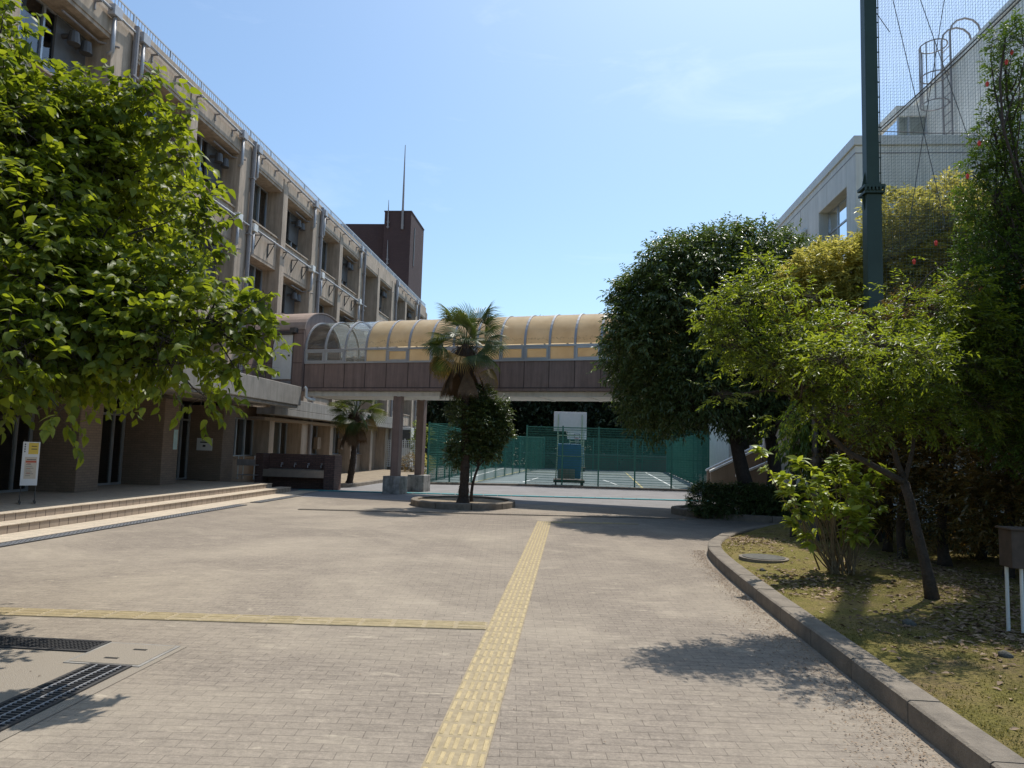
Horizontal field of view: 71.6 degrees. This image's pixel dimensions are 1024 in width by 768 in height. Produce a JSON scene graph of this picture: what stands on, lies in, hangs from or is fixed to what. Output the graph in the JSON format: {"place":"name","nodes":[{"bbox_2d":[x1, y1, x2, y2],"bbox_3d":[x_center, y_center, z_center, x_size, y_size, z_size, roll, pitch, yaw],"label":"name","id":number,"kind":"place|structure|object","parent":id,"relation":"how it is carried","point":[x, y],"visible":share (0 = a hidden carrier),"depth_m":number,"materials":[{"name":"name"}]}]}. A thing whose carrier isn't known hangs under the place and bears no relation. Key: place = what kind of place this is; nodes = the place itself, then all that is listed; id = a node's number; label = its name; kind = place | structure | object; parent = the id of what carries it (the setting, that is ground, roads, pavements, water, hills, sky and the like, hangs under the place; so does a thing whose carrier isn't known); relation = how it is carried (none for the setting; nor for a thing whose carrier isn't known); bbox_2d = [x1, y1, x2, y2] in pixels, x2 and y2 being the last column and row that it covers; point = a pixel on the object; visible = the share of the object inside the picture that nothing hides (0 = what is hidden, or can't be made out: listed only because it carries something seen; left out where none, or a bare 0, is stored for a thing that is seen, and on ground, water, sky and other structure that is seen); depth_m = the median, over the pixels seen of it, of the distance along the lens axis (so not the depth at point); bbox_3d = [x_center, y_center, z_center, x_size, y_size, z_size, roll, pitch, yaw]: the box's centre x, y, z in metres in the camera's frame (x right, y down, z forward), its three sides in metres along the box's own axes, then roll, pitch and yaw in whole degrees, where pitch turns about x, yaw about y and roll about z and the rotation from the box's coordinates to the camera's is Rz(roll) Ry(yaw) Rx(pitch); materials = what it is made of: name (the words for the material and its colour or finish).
{"place":"outdoors","nodes":[
{"label":"outdoors","id":0,"kind":"place"},
{"bbox_2d":[249,469,413,483],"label":"dry bed soil","id":1,"kind":"structure","parent":0,"point":[372,474],"depth_m":36.66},
{"bbox_2d":[325,400,388,482],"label":"palm tree","id":2,"kind":"object","parent":1,"relation":"on","point":[351,425],"visible":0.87,"depth_m":28.77,"materials":[{"name":"plant"}]},
{"bbox_2d":[401,452,414,471],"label":"round bush","id":3,"kind":"object","parent":1,"relation":"on","point":[406,460],"visible":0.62,"depth_m":42.82,"materials":[{"name":"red plant"}]},
{"bbox_2d":[413,454,434,473],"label":"round bush","id":4,"kind":"object","parent":1,"relation":"on","point":[425,471],"visible":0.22,"depth_m":42.72,"materials":[{"name":"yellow plant"}]},
{"bbox_2d":[0,497,959,767],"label":"paved plaza","id":5,"kind":"structure","parent":0,"point":[624,659],"depth_m":6.03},
{"bbox_2d":[0,646,186,740],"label":"concrete apron","id":6,"kind":"object","parent":5,"relation":"on","point":[21,670],"visible":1,"depth_m":5.04,"materials":[{"name":"concrete"}]},
{"bbox_2d":[0,635,111,652],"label":"drain grate","id":7,"kind":"object","parent":6,"relation":"on","point":[47,644],"visible":1,"depth_m":5.75,"materials":[{"name":"metal"}]},
{"bbox_2d":[0,663,131,731],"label":"drain grate","id":8,"kind":"object","parent":6,"relation":"on","point":[83,680],"visible":1,"depth_m":4.69,"materials":[{"name":"metal"}]},
{"bbox_2d":[63,642,179,666],"bbox_3d":[-3.036,2.114,5.559,0.600,0.014,0.560,1,-5,5],"label":"access cover","id":9,"kind":"object","parent":6,"relation":"on","point":[133,654],"visible":1,"depth_m":5.53,"materials":[{"name":"grey concrete"}]},
{"bbox_2d":[0,504,245,547],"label":"drain grate","id":10,"kind":"object","parent":5,"relation":"on","point":[38,538],"visible":1,"depth_m":13.15,"materials":[{"name":"metal"}]},
{"bbox_2d":[0,480,290,534],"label":"entrance steps","id":11,"kind":"structure","parent":5,"relation":"on","point":[49,509],"depth_m":16.11,"materials":[{"name":"tile"}]},
{"bbox_2d":[18,440,40,504],"bbox_3d":[-9.720,1.766,14.301,0.289,1.272,0.442,6,-6,-37],"label":"notice stand","id":12,"kind":"object","parent":11,"relation":"on","point":[30,463],"visible":1,"depth_m":14.33,"materials":[{"name":"metal"}]},
{"bbox_2d":[236,455,258,479],"bbox_3d":[-9.480,2.999,25.549,0.680,0.847,0.490,1,-5,5],"label":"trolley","id":13,"kind":"object","parent":11,"relation":"on","point":[248,462],"visible":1,"depth_m":25.33,"materials":[{"name":"metal"}]},
{"bbox_2d":[0,0,300,469],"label":"broadleaf tree","id":14,"kind":"object","parent":5,"relation":"on","point":[99,290],"visible":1,"depth_m":5.61,"materials":[{"name":"green plant"}]},
{"bbox_2d":[0,490,315,542],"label":"step apron","id":15,"kind":"object","parent":5,"relation":"on","point":[49,531],"visible":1,"depth_m":14.65,"materials":[{"name":"stone"}]},
{"bbox_2d":[0,607,487,629],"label":"tactile strip","id":16,"kind":"object","parent":5,"relation":"on","point":[234,618],"visible":1,"depth_m":6.75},
{"bbox_2d":[250,495,303,502],"bbox_3d":[-6.894,3.391,21.020,0.300,0.016,3.200,1,-5,5],"label":"drain grate","id":17,"kind":"object","parent":5,"relation":"on","point":[274,499],"visible":1,"depth_m":20.75,"materials":[{"name":"metal"}]},
{"bbox_2d":[410,495,514,509],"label":"island kerb","id":18,"kind":"structure","parent":5,"relation":"on","point":[417,502],"depth_m":19.44,"materials":[{"name":"concrete"}]},
{"bbox_2d":[419,498,506,502],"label":"island soil","id":19,"kind":"structure","parent":18,"relation":"in","point":[454,500],"depth_m":21.02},
{"bbox_2d":[419,301,509,502],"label":"palm tree","id":20,"kind":"object","parent":19,"relation":"on","point":[463,381],"visible":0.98,"depth_m":20.24,"materials":[{"name":"plant"}]},
{"bbox_2d":[440,381,518,501],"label":"camellia tree","id":21,"kind":"object","parent":19,"relation":"on","point":[489,424],"visible":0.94,"depth_m":20.32,"materials":[{"name":"green plant"}]},
{"bbox_2d":[421,521,550,767],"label":"tactile strip","id":22,"kind":"object","parent":5,"relation":"on","point":[463,736],"visible":1,"depth_m":5.18,"materials":[{"name":"tile"}]},
{"bbox_2d":[298,509,732,520],"bbox_3d":[0.939,3.376,18.236,12.661,0.016,0.200,2,-5,-3],"label":"drain grate","id":23,"kind":"object","parent":5,"relation":"on","point":[513,514],"visible":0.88,"depth_m":18.15,"materials":[{"name":"metal"}]},
{"bbox_2d":[9,518,1023,767],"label":"leaf litter","id":24,"kind":"object","parent":5,"relation":"on","point":[963,622],"visible":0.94,"depth_m":7.53,"materials":[{"name":"plant"}]},
{"bbox_2d":[551,521,638,524],"bbox_3d":[1.947,3.270,16.717,2.059,0.012,0.280,2,-5,-6],"label":"tactile strip","id":25,"kind":"object","parent":5,"relation":"on","point":[593,522],"visible":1,"depth_m":16.69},
{"bbox_2d":[586,211,830,504],"bbox_3d":[5.682,-0.581,19.119,7.335,8.385,4.543,1,-5,5],"label":"evergreen tree","id":26,"kind":"object","parent":5,"relation":"on","point":[647,301],"visible":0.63,"depth_m":18.50,"materials":[{"name":"green plant"}]},
{"bbox_2d":[671,505,834,523],"bbox_3d":[10.040,3.695,19.378,11.130,0.223,4.637,1,-5,5],"label":"tree bed kerb","id":27,"kind":"object","parent":5,"relation":"on","point":[681,510],"visible":0.23,"depth_m":18.33,"materials":[{"name":"concrete"}]},
{"label":"tree bed soil","id":28,"kind":"structure","parent":27,"relation":"in","visible":0},
{"bbox_2d":[683,479,842,520],"bbox_3d":[6.758,3.094,18.559,4.476,1.157,1.181,1,-5,7],"label":"hedge","id":29,"kind":"object","parent":28,"relation":"on","point":[722,496],"visible":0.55,"depth_m":18.43,"materials":[{"name":"green plant"}]},
{"bbox_2d":[708,522,1023,767],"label":"bed kerb","id":30,"kind":"structure","parent":5,"relation":"on","point":[955,738],"depth_m":5.08,"materials":[{"name":"concrete"}]},
{"bbox_2d":[290,464,789,508],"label":"asphalt road","id":31,"kind":"structure","parent":0,"point":[573,492],"depth_m":26.24,"materials":[{"name":"asphalt"}]},
{"bbox_2d":[0,0,426,492],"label":"school building","id":32,"kind":"structure","parent":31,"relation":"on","point":[300,249],"depth_m":24.89,"materials":[{"name":"beige concrete"}]},
{"bbox_2d":[0,393,34,492],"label":"entrance door","id":33,"kind":"structure","parent":32,"relation":"in","point":[11,450],"depth_m":16.88,"materials":[{"name":"glass"}]},
{"bbox_2d":[18,0,86,80],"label":"window","id":34,"kind":"structure","parent":32,"relation":"in","point":[40,47],"depth_m":16.79,"materials":[{"name":"glass"}]},
{"bbox_2d":[98,396,126,485],"bbox_3d":[-11.598,1.546,19.668,0.116,2.560,2.760,1,-5,5],"label":"entrance door","id":35,"kind":"structure","parent":32,"relation":"in","point":[113,431],"depth_m":20.51,"materials":[{"name":"glass"}]},
{"bbox_2d":[136,81,166,153],"bbox_3d":[-10.865,-7.738,20.573,0.150,1.890,2.924,1,-5,5],"label":"window","id":36,"kind":"structure","parent":32,"relation":"in","point":[149,113],"depth_m":21.29,"materials":[{"name":"glass"}]},
{"bbox_2d":[173,430,177,448],"bbox_3d":[-10.233,1.689,21.587,0.008,0.600,0.220,1,-5,5],"label":"wall notice","id":37,"kind":"object","parent":32,"relation":"attached to","point":[175,439],"depth_m":21.58,"materials":[{"name":"white paper"}]},
{"bbox_2d":[176,404,191,479],"bbox_3d":[-11.301,1.877,23.240,0.116,2.560,2.760,1,-5,5],"label":"entrance door","id":38,"kind":"structure","parent":32,"relation":"in","point":[184,428],"depth_m":24.32,"materials":[{"name":"glass"}]},
{"bbox_2d":[196,438,212,450],"bbox_3d":[-10.626,2.084,24.533,0.550,0.420,0.035,1,-5,5],"label":"wall plaque","id":39,"kind":"object","parent":32,"relation":"attached to","point":[203,445],"depth_m":24.52,"materials":[{"name":"white paper"}]},
{"bbox_2d":[197,133,222,186],"bbox_3d":[-10.584,-7.426,23.937,0.150,1.890,2.924,1,-5,5],"label":"window","id":40,"kind":"structure","parent":32,"relation":"in","point":[201,138],"depth_m":24.13,"materials":[{"name":"metal"}]},
{"bbox_2d":[233,417,253,455],"bbox_3d":[-10.523,1.998,26.888,0.150,1.460,2.944,1,-5,5],"label":"window","id":41,"kind":"structure","parent":32,"relation":"in","point":[242,423],"depth_m":27.55,"materials":[{"name":"glass"}]},
{"bbox_2d":[248,264,262,301],"bbox_3d":[-10.368,-3.800,27.422,0.150,1.910,2.924,1,-5,5],"label":"window","id":42,"kind":"structure","parent":32,"relation":"in","point":[252,268],"depth_m":28.18,"materials":[{"name":"metal"}]},
{"bbox_2d":[252,182,267,227],"bbox_3d":[-10.269,-7.076,27.718,0.150,1.890,2.924,1,-5,5],"label":"window","id":43,"kind":"structure","parent":32,"relation":"in","point":[256,204],"depth_m":28.46,"materials":[{"name":"glass"}]},
{"bbox_2d":[273,422,287,453],"bbox_3d":[-10.242,2.311,30.262,0.150,1.460,2.924,1,-5,5],"label":"window","id":44,"kind":"structure","parent":32,"relation":"in","point":[277,428],"depth_m":30.94,"materials":[{"name":"glass"}]},
{"bbox_2d":[281,283,294,312],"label":"window","id":45,"kind":"structure","parent":32,"relation":"in","point":[284,284],"depth_m":31.28,"materials":[{"name":"metal"}]},
{"bbox_2d":[286,209,297,250],"bbox_3d":[-9.989,-6.764,31.082,0.150,1.890,2.924,1,-5,5],"label":"window","id":46,"kind":"structure","parent":32,"relation":"in","point":[287,242],"depth_m":31.60,"materials":[{"name":"glass"}]},
{"bbox_2d":[311,426,317,454],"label":"window","id":47,"kind":"structure","parent":32,"relation":"in","point":[312,426],"depth_m":35.39,"materials":[{"name":"metal"}]},
{"bbox_2d":[321,240,326,271],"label":"window","id":48,"kind":"structure","parent":32,"relation":"in","point":[323,243],"depth_m":36.19,"materials":[{"name":"metal"}]},
{"bbox_2d":[332,428,339,453],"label":"window","id":49,"kind":"structure","parent":32,"relation":"in","point":[334,428],"depth_m":38.13,"materials":[{"name":"glass"}]},
{"bbox_2d":[254,453,341,489],"bbox_3d":[-7.783,3.201,25.898,2.930,1.270,0.800,1,-5,5],"label":"brick basin","id":50,"kind":"object","parent":31,"relation":"on","point":[306,471],"visible":0.97,"depth_m":25.96,"materials":[{"name":"brick"}]},
{"bbox_2d":[341,479,382,487],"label":"dry bed kerb","id":51,"kind":"structure","parent":31,"relation":"on","point":[356,484],"depth_m":28.68,"materials":[{"name":"concrete"}]},
{"bbox_2d":[343,145,423,301],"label":"brick tower","id":52,"kind":"structure","parent":31,"relation":"on","point":[394,242],"depth_m":64.81,"materials":[{"name":"brick"}]},
{"bbox_2d":[387,426,413,470],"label":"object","id":53,"kind":"object","parent":31,"relation":"on","point":[406,435],"visible":0.33,"depth_m":47.51,"materials":[{"name":"white paint"}]},
{"bbox_2d":[386,439,414,467],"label":"lattice fence","id":54,"kind":"object","parent":31,"relation":"on","point":[404,453],"visible":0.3,"depth_m":46.53,"materials":[{"name":"white paint"}]},
{"bbox_2d":[407,421,432,454],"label":"young tree","id":55,"kind":"object","parent":31,"relation":"on","point":[414,423],"visible":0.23,"depth_m":47.11,"materials":[{"name":"green plant"}]},
{"bbox_2d":[427,422,472,482],"bbox_3d":[-2.847,3.187,32.751,2.102,2.825,0.086,2,-5,-4],"label":"court fence","id":56,"kind":"object","parent":31,"relation":"on","point":[439,447],"visible":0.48,"depth_m":32.69,"materials":[{"name":"metal"}]},
{"bbox_2d":[299,489,686,500],"bbox_3d":[0.980,4.016,25.363,16.976,0.024,0.320,2,-5,-3],"label":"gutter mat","id":57,"kind":"object","parent":31,"relation":"on","point":[500,495],"visible":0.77,"depth_m":25.23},
{"bbox_2d":[258,313,832,493],"bbox_3d":[0.210,0.571,24.505,20.080,6.735,2.900,0,-5,19],"label":"footbridge","id":58,"kind":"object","parent":31,"relation":"on","point":[551,357],"visible":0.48,"depth_m":24.89,"materials":[{"name":"metal"}]},
{"bbox_2d":[271,335,292,378],"bbox_3d":[-8.546,-1.004,26.363,0.830,1.660,0.088,0,-5,19],"label":"service door","id":59,"kind":"structure","parent":58,"relation":"in","point":[282,365],"depth_m":26.34,"materials":[{"name":"white paint"}]},
{"bbox_2d":[430,482,701,491],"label":"court kerb","id":60,"kind":"structure","parent":31,"relation":"on","point":[543,485],"depth_m":31.94,"materials":[{"name":"concrete"}]},
{"bbox_2d":[524,452,705,471],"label":"tennis net","id":61,"kind":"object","parent":31,"relation":"on","point":[644,464],"visible":0.07,"depth_m":63.64,"materials":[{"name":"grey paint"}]},
{"bbox_2d":[705,425,811,495],"bbox_3d":[9.717,2.997,27.220,4.340,3.000,3.060,1,-5,5],"label":"outdoor stair","id":62,"kind":"object","parent":31,"relation":"on","point":[724,470],"visible":0.28,"depth_m":26.80,"materials":[{"name":"white paint"}]},
{"bbox_2d":[709,0,1023,520],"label":"hall building","id":63,"kind":"structure","parent":31,"relation":"on","point":[826,203],"depth_m":20.91,"materials":[{"name":"white paint"}]},
{"bbox_2d":[828,196,846,255],"bbox_3d":[9.719,-4.434,20.839,0.060,1.950,2.250,1,-5,5],"label":"window","id":64,"kind":"structure","parent":63,"relation":"in","point":[837,217],"depth_m":21.18,"materials":[{"name":"glass"}]},
{"bbox_2d":[880,105,927,134],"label":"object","id":65,"kind":"structure","parent":63,"relation":"in","point":[905,113],"depth_m":23.70,"materials":[{"name":"metal"}]},
{"bbox_2d":[112,0,1008,452],"label":"sky","id":66,"kind":"structure","parent":0,"point":[545,141],"materials":[{"name":"blue"}]},
{"bbox_2d":[432,467,696,488],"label":"court surface","id":67,"kind":"object","parent":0,"point":[516,478],"visible":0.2,"depth_m":41.94,"materials":[{"name":"concrete"}]},
{"bbox_2d":[426,424,495,480],"bbox_3d":[-2.661,4.512,47.394,0.086,2.825,29.630,1,-5,5],"label":"court fence","id":68,"kind":"object","parent":67,"relation":"on","point":[437,432],"visible":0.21,"depth_m":35.47,"materials":[{"name":"metal"}]},
{"bbox_2d":[469,468,669,486],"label":"white court lines","id":69,"kind":"object","parent":67,"relation":"on","point":[565,483],"visible":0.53,"depth_m":39.24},
{"bbox_2d":[553,412,586,485],"bbox_3d":[2.746,3.097,33.916,1.548,3.480,1.445,1,-5,4],"label":"basketball stand","id":70,"kind":"object","parent":67,"relation":"on","point":[571,419],"visible":0.69,"depth_m":33.47,"materials":[{"name":"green metal"}]},
{"bbox_2d":[567,431,585,470],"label":"basketball stand","id":71,"kind":"object","parent":67,"relation":"on","point":[578,433],"visible":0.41,"depth_m":57.73,"materials":[{"name":"beige metal"}]},
{"bbox_2d":[495,436,666,471],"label":"court fence","id":72,"kind":"object","parent":67,"relation":"on","point":[605,448],"visible":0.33,"depth_m":61.98,"materials":[{"name":"metal"}]},
{"bbox_2d":[525,425,708,488],"bbox_3d":[4.817,3.409,32.671,8.394,2.825,0.086,1,-5,3],"label":"court fence","id":73,"kind":"object","parent":67,"relation":"on","point":[592,464],"visible":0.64,"depth_m":32.67,"materials":[{"name":"metal"}]},
{"bbox_2d":[478,436,545,481],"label":"hanging net","id":74,"kind":"object","parent":73,"relation":"hanging from","point":[505,459],"visible":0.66,"depth_m":44.55,"materials":[{"name":"green paint"}]},
{"bbox_2d":[667,430,709,487],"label":"court fence","id":75,"kind":"object","parent":67,"relation":"on","point":[686,453],"visible":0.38,"depth_m":41.30,"materials":[{"name":"metal"}]},
{"bbox_2d":[721,523,1023,757],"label":"grass","id":76,"kind":"structure","parent":0,"point":[909,665],"depth_m":7.24,"materials":[{"name":"plant"}]},
{"bbox_2d":[739,553,788,562],"bbox_3d":[3.792,2.635,10.693,0.716,0.070,0.717,1,-5,5],"label":"manhole cover","id":77,"kind":"object","parent":76,"relation":"on","point":[760,558],"visible":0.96,"depth_m":10.54,"materials":[{"name":"concrete"}]},
{"bbox_2d":[769,388,835,536],"bbox_3d":[5.626,1.522,13.671,1.254,3.088,1.114,1,-5,5],"label":"weeping shrub","id":78,"kind":"object","parent":76,"relation":"on","point":[804,446],"visible":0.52,"depth_m":13.61,"materials":[{"name":"green plant"}]},
{"bbox_2d":[810,374,820,540],"bbox_3d":[5.687,1.420,13.301,0.193,3.300,0.193,1,-5,5],"label":"dark post","id":79,"kind":"object","parent":76,"relation":"on","point":[816,461],"visible":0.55,"depth_m":13.25,"materials":[{"name":"metal"}]},
{"bbox_2d":[749,445,895,574],"bbox_3d":[4.237,1.730,9.720,2.150,1.726,1.254,1,-5,5],"label":"leafy shrub","id":80,"kind":"object","parent":76,"relation":"on","point":[848,535],"visible":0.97,"depth_m":9.60,"materials":[{"name":"green plant"}]},
{"bbox_2d":[764,234,898,503],"bbox_3d":[7.510,-0.091,16.588,3.394,6.915,2.274,1,-5,5],"label":"yellow tree","id":81,"kind":"object","parent":76,"relation":"on","point":[837,274],"visible":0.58,"depth_m":16.29,"materials":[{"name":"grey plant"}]},
{"bbox_2d":[791,308,887,540],"bbox_3d":[6.315,0.826,13.595,1.968,4.690,1.921,1,-5,5],"label":"hedge tree","id":82,"kind":"object","parent":76,"relation":"on","point":[825,448],"visible":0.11,"depth_m":13.30,"materials":[{"name":"green plant"}]},
{"bbox_2d":[683,241,1023,599],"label":"slender tree","id":83,"kind":"object","parent":76,"relation":"on","point":[807,363],"visible":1,"depth_m":7.73,"materials":[{"name":"green plant"}]},
{"bbox_2d":[857,0,885,538],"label":"net pole","id":84,"kind":"object","parent":76,"relation":"on","point":[870,190],"visible":0.69,"depth_m":14.34,"materials":[{"name":"metal"}]},
{"bbox_2d":[877,0,1023,466],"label":"ball net","id":85,"kind":"object","parent":84,"relation":"attached to","point":[915,98],"visible":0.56,"depth_m":13.77,"materials":[{"name":"fabric"}]},
{"bbox_2d":[835,301,927,541],"bbox_3d":[7.147,0.721,13.506,2.023,4.633,1.838,1,-5,5],"label":"hedge tree","id":86,"kind":"object","parent":76,"relation":"on","point":[879,538],"visible":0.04,"depth_m":13.22,"materials":[{"name":"green plant"}]},
{"bbox_2d":[832,292,944,551],"bbox_3d":[6.671,0.650,12.456,2.019,4.553,1.917,1,-5,5],"label":"hedge tree","id":87,"kind":"object","parent":76,"relation":"on","point":[890,522],"visible":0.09,"depth_m":12.19,"materials":[{"name":"green plant"}]},
{"bbox_2d":[845,281,961,559],"bbox_3d":[6.554,0.635,11.641,1.846,4.652,1.871,6,-7,-42],"label":"hedge tree","id":88,"kind":"object","parent":76,"relation":"on","point":[902,551],"visible":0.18,"depth_m":11.47,"materials":[{"name":"green plant"}]},
{"bbox_2d":[902,618,916,625],"bbox_3d":[3.819,2.295,6.825,0.127,0.078,0.130,1,-5,5],"label":"stone","id":89,"kind":"object","parent":76,"relation":"on","point":[907,621],"visible":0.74,"depth_m":6.79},
{"bbox_2d":[845,166,1015,525],"bbox_3d":[10.005,-0.982,16.529,4.559,8.789,2.793,1,-5,5],"label":"yellow tree","id":90,"kind":"object","parent":76,"relation":"on","point":[936,254],"visible":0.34,"depth_m":16.16,"materials":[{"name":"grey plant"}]},
{"bbox_2d":[886,272,1001,566],"bbox_3d":[6.718,0.476,10.843,1.743,4.619,1.925,5,-6,-31],"label":"hedge tree","id":91,"kind":"object","parent":76,"relation":"on","point":[942,539],"visible":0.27,"depth_m":10.68,"materials":[{"name":"green plant"}]},
{"bbox_2d":[905,455,1023,554],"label":"undergrowth","id":92,"kind":"object","parent":76,"relation":"on","point":[927,520],"visible":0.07,"depth_m":13.35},
{"bbox_2d":[910,8,1023,484],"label":"pomegranate tree","id":93,"kind":"object","parent":76,"relation":"on","point":[1002,232],"visible":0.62,"depth_m":8.64,"materials":[{"name":"green plant"}]},
{"bbox_2d":[930,403,1023,561],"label":"hedge tree","id":94,"kind":"object","parent":76,"relation":"on","point":[982,548],"visible":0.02,"depth_m":11.35,"materials":[{"name":"green plant"}]},
{"bbox_2d":[934,265,1023,577],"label":"hedge tree","id":95,"kind":"object","parent":76,"relation":"on","point":[1008,500],"visible":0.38,"depth_m":9.61,"materials":[{"name":"green plant"}]},
{"bbox_2d":[998,650,1013,657],"bbox_3d":[3.896,2.136,5.604,0.105,0.070,0.108,1,-5,5],"label":"stone","id":96,"kind":"object","parent":76,"relation":"on","point":[1003,653],"visible":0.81,"depth_m":5.58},
{"bbox_2d":[995,526,1023,632],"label":"utility box","id":97,"kind":"object","parent":76,"relation":"on","point":[1011,546],"visible":0.92,"depth_m":6.46,"materials":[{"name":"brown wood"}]},
{"bbox_2d":[999,273,1023,526],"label":"hedge tree","id":98,"kind":"object","parent":76,"relation":"on","point":[1021,499],"visible":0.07,"depth_m":8.93,"materials":[{"name":"green plant"}]},
{"label":"ground","id":99,"kind":"structure","parent":0,"visible":0},
{"bbox_2d":[425,400,460,452],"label":"background tree","id":100,"kind":"object","parent":99,"relation":"on","point":[434,410],"visible":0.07,"depth_m":59.24,"materials":[{"name":"green plant"}]},
{"bbox_2d":[425,403,500,464],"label":"background tree","id":101,"kind":"object","parent":99,"relation":"on","point":[440,438],"visible":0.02,"depth_m":63.84,"materials":[{"name":"green plant"}]},
{"bbox_2d":[501,401,548,460],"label":"background tree","id":102,"kind":"object","parent":99,"relation":"on","point":[514,404],"visible":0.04,"depth_m":65.84,"materials":[{"name":"green plant"}]},
{"bbox_2d":[520,401,583,440],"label":"background tree","id":103,"kind":"object","parent":99,"relation":"on","point":[550,408],"visible":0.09,"depth_m":65.85,"materials":[{"name":"green plant"}]},
{"bbox_2d":[432,407,707,466],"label":"undergrowth","id":104,"kind":"object","parent":99,"relation":"on","point":[547,421],"visible":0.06,"depth_m":65.09,"materials":[{"name":"green plant"}]},
{"bbox_2d":[558,401,651,454],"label":"background tree","id":105,"kind":"object","parent":99,"relation":"on","point":[598,414],"visible":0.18,"depth_m":64.33,"materials":[{"name":"green plant"}]},
{"bbox_2d":[651,411,703,455],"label":"background tree","id":106,"kind":"object","parent":99,"relation":"on","point":[653,434],"visible":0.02,"depth_m":64.05,"materials":[{"name":"green plant"}]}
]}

